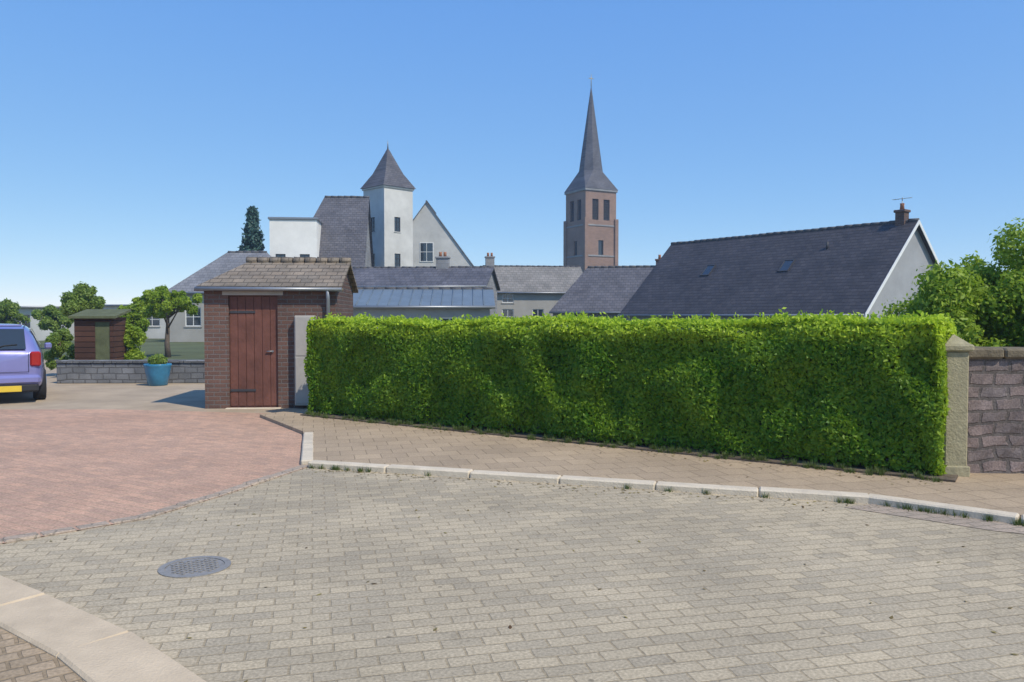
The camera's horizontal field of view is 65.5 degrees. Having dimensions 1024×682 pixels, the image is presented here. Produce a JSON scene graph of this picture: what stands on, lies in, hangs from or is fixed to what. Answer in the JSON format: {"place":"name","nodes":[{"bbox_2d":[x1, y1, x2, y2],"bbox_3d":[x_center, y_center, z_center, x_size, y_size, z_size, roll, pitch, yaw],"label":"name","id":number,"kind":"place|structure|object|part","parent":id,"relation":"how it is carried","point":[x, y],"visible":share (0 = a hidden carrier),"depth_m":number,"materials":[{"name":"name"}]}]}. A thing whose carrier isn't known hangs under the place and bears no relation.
{"place":"outdoors","nodes":[
{"label":"outdoors","id":0,"kind":"place"},
{"bbox_2d":[0,628,84,681],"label":"corner paving","id":1,"kind":"structure","parent":0,"point":[21,660],"depth_m":3.70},
{"bbox_2d":[13,306,73,340],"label":"blue roof house","id":2,"kind":"structure","parent":0,"point":[40,335],"depth_m":53.74,"materials":[{"name":"white paint"}]},
{"bbox_2d":[13,314,31,329],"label":"window","id":3,"kind":"structure","parent":2,"relation":"in","point":[28,325],"depth_m":53.74,"materials":[{"name":"white paint"}]},
{"bbox_2d":[68,309,130,359],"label":"garden shed","id":4,"kind":"structure","parent":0,"point":[99,334],"depth_m":20.66,"materials":[{"name":"wood"}]},
{"bbox_2d":[95,322,109,359],"bbox_3d":[-10.621,0.204,20.685,0.360,1.400,0.030,0,2,-8],"label":"door","id":5,"kind":"structure","parent":4,"relation":"in","point":[102,329],"depth_m":20.66,"materials":[{"name":"wood"}]},
{"bbox_2d":[37,339,204,359],"bbox_3d":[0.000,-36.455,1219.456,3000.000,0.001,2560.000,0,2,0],"label":"ground","id":6,"kind":"structure","parent":0,"point":[182,350],"depth_m":39.47,"materials":[{"name":"green plant"}]},
{"bbox_2d":[0,297,30,323],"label":"lawn tree","id":7,"kind":"object","parent":6,"relation":"on","point":[9,313],"visible":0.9,"depth_m":43.79,"materials":[{"name":"green plant"}]},
{"bbox_2d":[30,303,73,331],"bbox_3d":[-23.028,-0.739,39.987,2.083,2.381,1.721,-1,2,-18],"label":"lawn tree","id":8,"kind":"object","parent":6,"relation":"on","point":[51,318],"visible":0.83,"depth_m":39.54,"materials":[{"name":"green plant"}]},
{"bbox_2d":[59,281,106,321],"bbox_3d":[-16.185,-0.748,30.015,1.607,3.034,1.621,-1,2,-39],"label":"lawn tree","id":9,"kind":"object","parent":6,"relation":"on","point":[80,297],"visible":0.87,"depth_m":29.62,"materials":[{"name":"green plant"}]},
{"bbox_2d":[117,303,150,333],"bbox_3d":[-16.277,-0.488,33.931,1.631,2.262,1.819,-1,2,-31],"label":"lawn tree","id":10,"kind":"object","parent":6,"relation":"on","point":[133,317],"visible":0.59,"depth_m":33.52,"materials":[{"name":"green plant"}]},
{"bbox_2d":[103,304,165,338],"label":"grey villa","id":11,"kind":"object","parent":6,"relation":"on","point":[156,329],"visible":0.06,"depth_m":58.52,"materials":[{"name":"white paint"}]},
{"bbox_2d":[147,317,160,326],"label":"window","id":12,"kind":"structure","parent":11,"relation":"in","point":[154,322],"depth_m":58.57,"materials":[{"name":"white paint"}]},
{"bbox_2d":[131,285,202,356],"bbox_3d":[-13.927,-0.787,32.094,2.298,2.983,2.196,1,2,35],"label":"lawn tree","id":13,"kind":"object","parent":6,"relation":"on","point":[162,302],"visible":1,"depth_m":31.69,"materials":[{"name":"green plant"}]},
{"bbox_2d":[237,205,264,250],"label":"spruce","id":14,"kind":"object","parent":6,"relation":"on","point":[251,240],"visible":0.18,"depth_m":57.43,"materials":[{"name":"green plant"}]},
{"bbox_2d":[268,217,322,257],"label":"white house","id":15,"kind":"structure","parent":6,"relation":"on","point":[294,236],"depth_m":57.12,"materials":[{"name":"paint"}]},
{"bbox_2d":[276,254,285,257],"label":"window","id":16,"kind":"structure","parent":15,"relation":"in","point":[277,255],"depth_m":57.13,"materials":[{"name":"glass"}]},
{"bbox_2d":[300,254,309,256],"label":"window","id":17,"kind":"structure","parent":15,"relation":"in","point":[301,255],"depth_m":57.30,"materials":[{"name":"glass"}]},
{"bbox_2d":[549,255,660,326],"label":"cottage","id":18,"kind":"structure","parent":6,"relation":"on","point":[610,291],"depth_m":54.31,"materials":[{"name":"stone"}]},
{"bbox_2d":[617,197,939,332],"bbox_3d":[13.905,-3.201,41.873,8.720,7.082,14.886,-1,2,-36],"label":"farmhouse","id":19,"kind":"object","parent":6,"relation":"on","point":[864,269],"visible":0.64,"depth_m":38.63,"materials":[{"name":"white paint"}]},
{"bbox_2d":[879,217,1023,346],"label":"garden shrub","id":20,"kind":"object","parent":6,"relation":"on","point":[982,305],"visible":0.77,"depth_m":10.20,"materials":[{"name":"green plant"}]},
{"bbox_2d":[967,346,1023,473],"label":"stone wall","id":21,"kind":"structure","parent":6,"relation":"on","point":[995,440],"depth_m":8.07,"materials":[{"name":"grey stone"}]},
{"bbox_2d":[0,409,305,542],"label":"brick lane","id":22,"kind":"structure","parent":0,"point":[64,468],"depth_m":9.12,"materials":[{"name":"red brick"}]},
{"bbox_2d":[0,360,307,412],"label":"paving","id":23,"kind":"structure","parent":0,"point":[168,397],"depth_m":15.92,"materials":[{"name":"grey concrete"}]},
{"bbox_2d":[0,321,51,399],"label":"parked car","id":24,"kind":"object","parent":23,"relation":"on","point":[22,367],"visible":1,"depth_m":15.03,"materials":[{"name":"blue paint"}]},
{"bbox_3d":[-9.726,-0.032,14.861,1.120,0.375,0.290,-1,2,-31],"label":"rear window","id":25,"kind":"part","parent":24,"relation":"part of","materials":[{"name":"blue glass"}]},
{"bbox_2d":[43,328,74,370],"bbox_3d":[-12.425,0.324,21.829,0.866,1.393,0.937,-2,2,-44],"label":"garden bush","id":26,"kind":"object","parent":23,"relation":"on","point":[60,340],"visible":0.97,"depth_m":21.71,"materials":[{"name":"green plant"}]},
{"bbox_2d":[56,360,204,383],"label":"garden wall","id":27,"kind":"structure","parent":23,"relation":"on","point":[115,371],"depth_m":19.48,"materials":[{"name":"stone"}]},
{"bbox_2d":[123,319,148,359],"bbox_3d":[-10.617,0.174,21.818,1.212,1.693,0.904,0,2,0],"label":"garden bush","id":28,"kind":"object","parent":23,"relation":"on","point":[133,336],"visible":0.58,"depth_m":21.61,"materials":[{"name":"green plant"}]},
{"bbox_2d":[143,353,171,385],"bbox_3d":[-8.421,0.669,18.930,0.640,0.780,0.640,0,2,0],"label":"planter","id":29,"kind":"object","parent":23,"relation":"on","point":[157,367],"visible":1,"depth_m":18.74,"materials":[{"name":"blue ceramic"}]},
{"bbox_2d":[194,256,357,408],"bbox_3d":[-4.378,-0.214,15.312,2.600,2.812,2.558,0,2,-4],"label":"brick hut","id":30,"kind":"object","parent":23,"relation":"on","point":[259,312],"visible":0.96,"depth_m":14.23,"materials":[{"name":"brown brick"}]},
{"bbox_2d":[229,295,277,406],"bbox_3d":[-4.615,0.185,14.253,0.860,2.000,0.102,0,2,-4],"label":"door","id":31,"kind":"structure","parent":30,"relation":"in","point":[253,319],"depth_m":14.24,"materials":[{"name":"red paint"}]},
{"bbox_2d":[168,251,270,341],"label":"hipped house","id":32,"kind":"structure","parent":0,"point":[185,326],"depth_m":51.00,"materials":[{"name":"white paint"}]},
{"bbox_2d":[184,308,201,326],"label":"window","id":33,"kind":"structure","parent":32,"relation":"in","point":[195,320],"depth_m":50.99,"materials":[{"name":"white paint"}]},
{"bbox_2d":[314,196,373,266],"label":"manor house","id":34,"kind":"structure","parent":0,"point":[346,229],"depth_m":59.98,"materials":[{"name":"stone"}]},
{"bbox_2d":[360,142,415,266],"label":"stair tower","id":35,"kind":"structure","parent":0,"point":[388,187],"depth_m":65.64,"materials":[{"name":"paint"}]},
{"bbox_2d":[371,217,374,232],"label":"window","id":36,"kind":"structure","parent":35,"relation":"in","point":[372,219],"depth_m":65.84,"materials":[{"name":"glass"}]},
{"bbox_2d":[394,217,400,232],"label":"window","id":37,"kind":"structure","parent":35,"relation":"in","point":[396,219],"depth_m":65.65,"materials":[{"name":"glass"}]},
{"bbox_2d":[395,254,399,266],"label":"window","id":38,"kind":"structure","parent":35,"relation":"in","point":[397,256],"depth_m":65.79,"materials":[{"name":"paint"}]},
{"bbox_2d":[353,287,494,327],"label":"barn","id":39,"kind":"structure","parent":0,"point":[446,303],"depth_m":31.95,"materials":[{"name":"white paint"}]},
{"bbox_2d":[440,317,459,320],"bbox_3d":[-2.488,-0.597,31.911,0.800,0.700,0.050,0,2,-3],"label":"window","id":40,"kind":"structure","parent":39,"relation":"in","point":[444,318],"depth_m":31.88,"materials":[{"name":"grey glass"}]},
{"bbox_2d":[352,252,499,326],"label":"slate house","id":41,"kind":"structure","parent":0,"point":[442,273],"depth_m":50.33,"materials":[{"name":"stone"}]},
{"bbox_2d":[413,200,473,266],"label":"pale house","id":42,"kind":"structure","parent":0,"point":[432,237],"depth_m":70.76,"materials":[{"name":"white paint"}]},
{"bbox_2d":[420,242,433,261],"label":"window","id":43,"kind":"structure","parent":42,"relation":"in","point":[426,248],"depth_m":70.77,"materials":[{"name":"white paint"}]},
{"bbox_2d":[0,468,1023,681],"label":"road","id":44,"kind":"structure","parent":0,"point":[790,592],"depth_m":4.88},
{"bbox_2d":[0,575,205,681],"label":"corner kerb","id":45,"kind":"structure","parent":44,"relation":"on","point":[85,646],"depth_m":3.93,"materials":[{"name":"concrete"}]},
{"bbox_2d":[0,464,307,543],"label":"lane edge","id":46,"kind":"object","parent":44,"relation":"on","point":[35,535],"visible":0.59,"depth_m":6.59,"materials":[{"name":"concrete"}]},
{"bbox_2d":[158,556,230,577],"bbox_3d":[-2.086,1.492,5.240,0.450,0.029,0.450,1,2,20],"label":"manhole cover","id":47,"kind":"object","parent":44,"relation":"on","point":[194,566],"visible":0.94,"depth_m":5.22,"materials":[{"name":"metal"}]},
{"bbox_2d":[50,415,1017,681],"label":"fallen leaves","id":48,"kind":"object","parent":44,"relation":"on","point":[574,487],"visible":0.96,"depth_m":7.52,"materials":[{"name":"brown plant"}]},
{"bbox_2d":[301,432,1023,523],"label":"kerb","id":49,"kind":"structure","parent":44,"relation":"on","point":[773,492],"depth_m":7.56,"materials":[{"name":"concrete"}]},
{"bbox_2d":[846,504,1023,533],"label":"gutter","id":50,"kind":"object","parent":44,"relation":"on","point":[980,523],"visible":1,"depth_m":6.48,"materials":[{"name":"concrete"}]},
{"bbox_2d":[0,0,1023,305],"label":"sky","id":51,"kind":"structure","parent":0,"point":[138,138],"materials":[{"name":"blue"}]},
{"bbox_2d":[483,253,582,318],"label":"tan house","id":52,"kind":"structure","parent":0,"point":[537,290],"depth_m":63.12,"materials":[{"name":"white paint"}]},
{"bbox_2d":[502,309,512,318],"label":"window","id":53,"kind":"structure","parent":52,"relation":"in","point":[507,312],"depth_m":62.49,"materials":[{"name":"white paint"}]},
{"bbox_2d":[501,294,513,303],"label":"window","id":54,"kind":"structure","parent":52,"relation":"in","point":[506,298],"depth_m":62.43,"materials":[{"name":"grey glass"}]},
{"bbox_2d":[532,309,543,317],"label":"window","id":55,"kind":"structure","parent":52,"relation":"in","point":[538,312],"depth_m":62.82,"materials":[{"name":"white paint"}]},
{"bbox_2d":[563,78,618,271],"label":"church","id":56,"kind":"structure","parent":0,"point":[590,229],"depth_m":119.76,"materials":[{"name":"brick"}]},
{"bbox_2d":[598,240,601,254],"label":"window","id":57,"kind":"structure","parent":56,"relation":"in","point":[599,241],"depth_m":119.45,"materials":[{"name":"glass"}]},
{"bbox_2d":[300,410,957,481],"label":"soil","id":58,"kind":"structure","parent":0,"point":[859,468],"depth_m":9.43,"materials":[{"name":"brown soil"}]},
{"bbox_2d":[303,307,957,475],"bbox_3d":[0.692,0.426,10.734,9.297,1.722,1.170,1,2,34],"label":"hedge","id":59,"kind":"object","parent":58,"relation":"on","point":[840,387],"visible":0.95,"depth_m":9.46,"materials":[{"name":"green plant"}]},
{"bbox_2d":[304,410,1023,525],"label":"grass","id":60,"kind":"structure","parent":58,"relation":"on","point":[812,464],"depth_m":8.80,"materials":[{"name":"green plant"}]},
{"bbox_2d":[943,334,973,476],"bbox_3d":[4.436,0.665,8.025,0.290,1.470,0.290,0,2,8],"label":"gatepost","id":61,"kind":"object","parent":58,"relation":"on","point":[956,423],"visible":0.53,"depth_m":7.91,"materials":[{"name":"stone"}]},
{"bbox_2d":[260,409,1023,520],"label":"footpath","id":62,"kind":"structure","parent":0,"point":[355,441],"depth_m":8.62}
]}

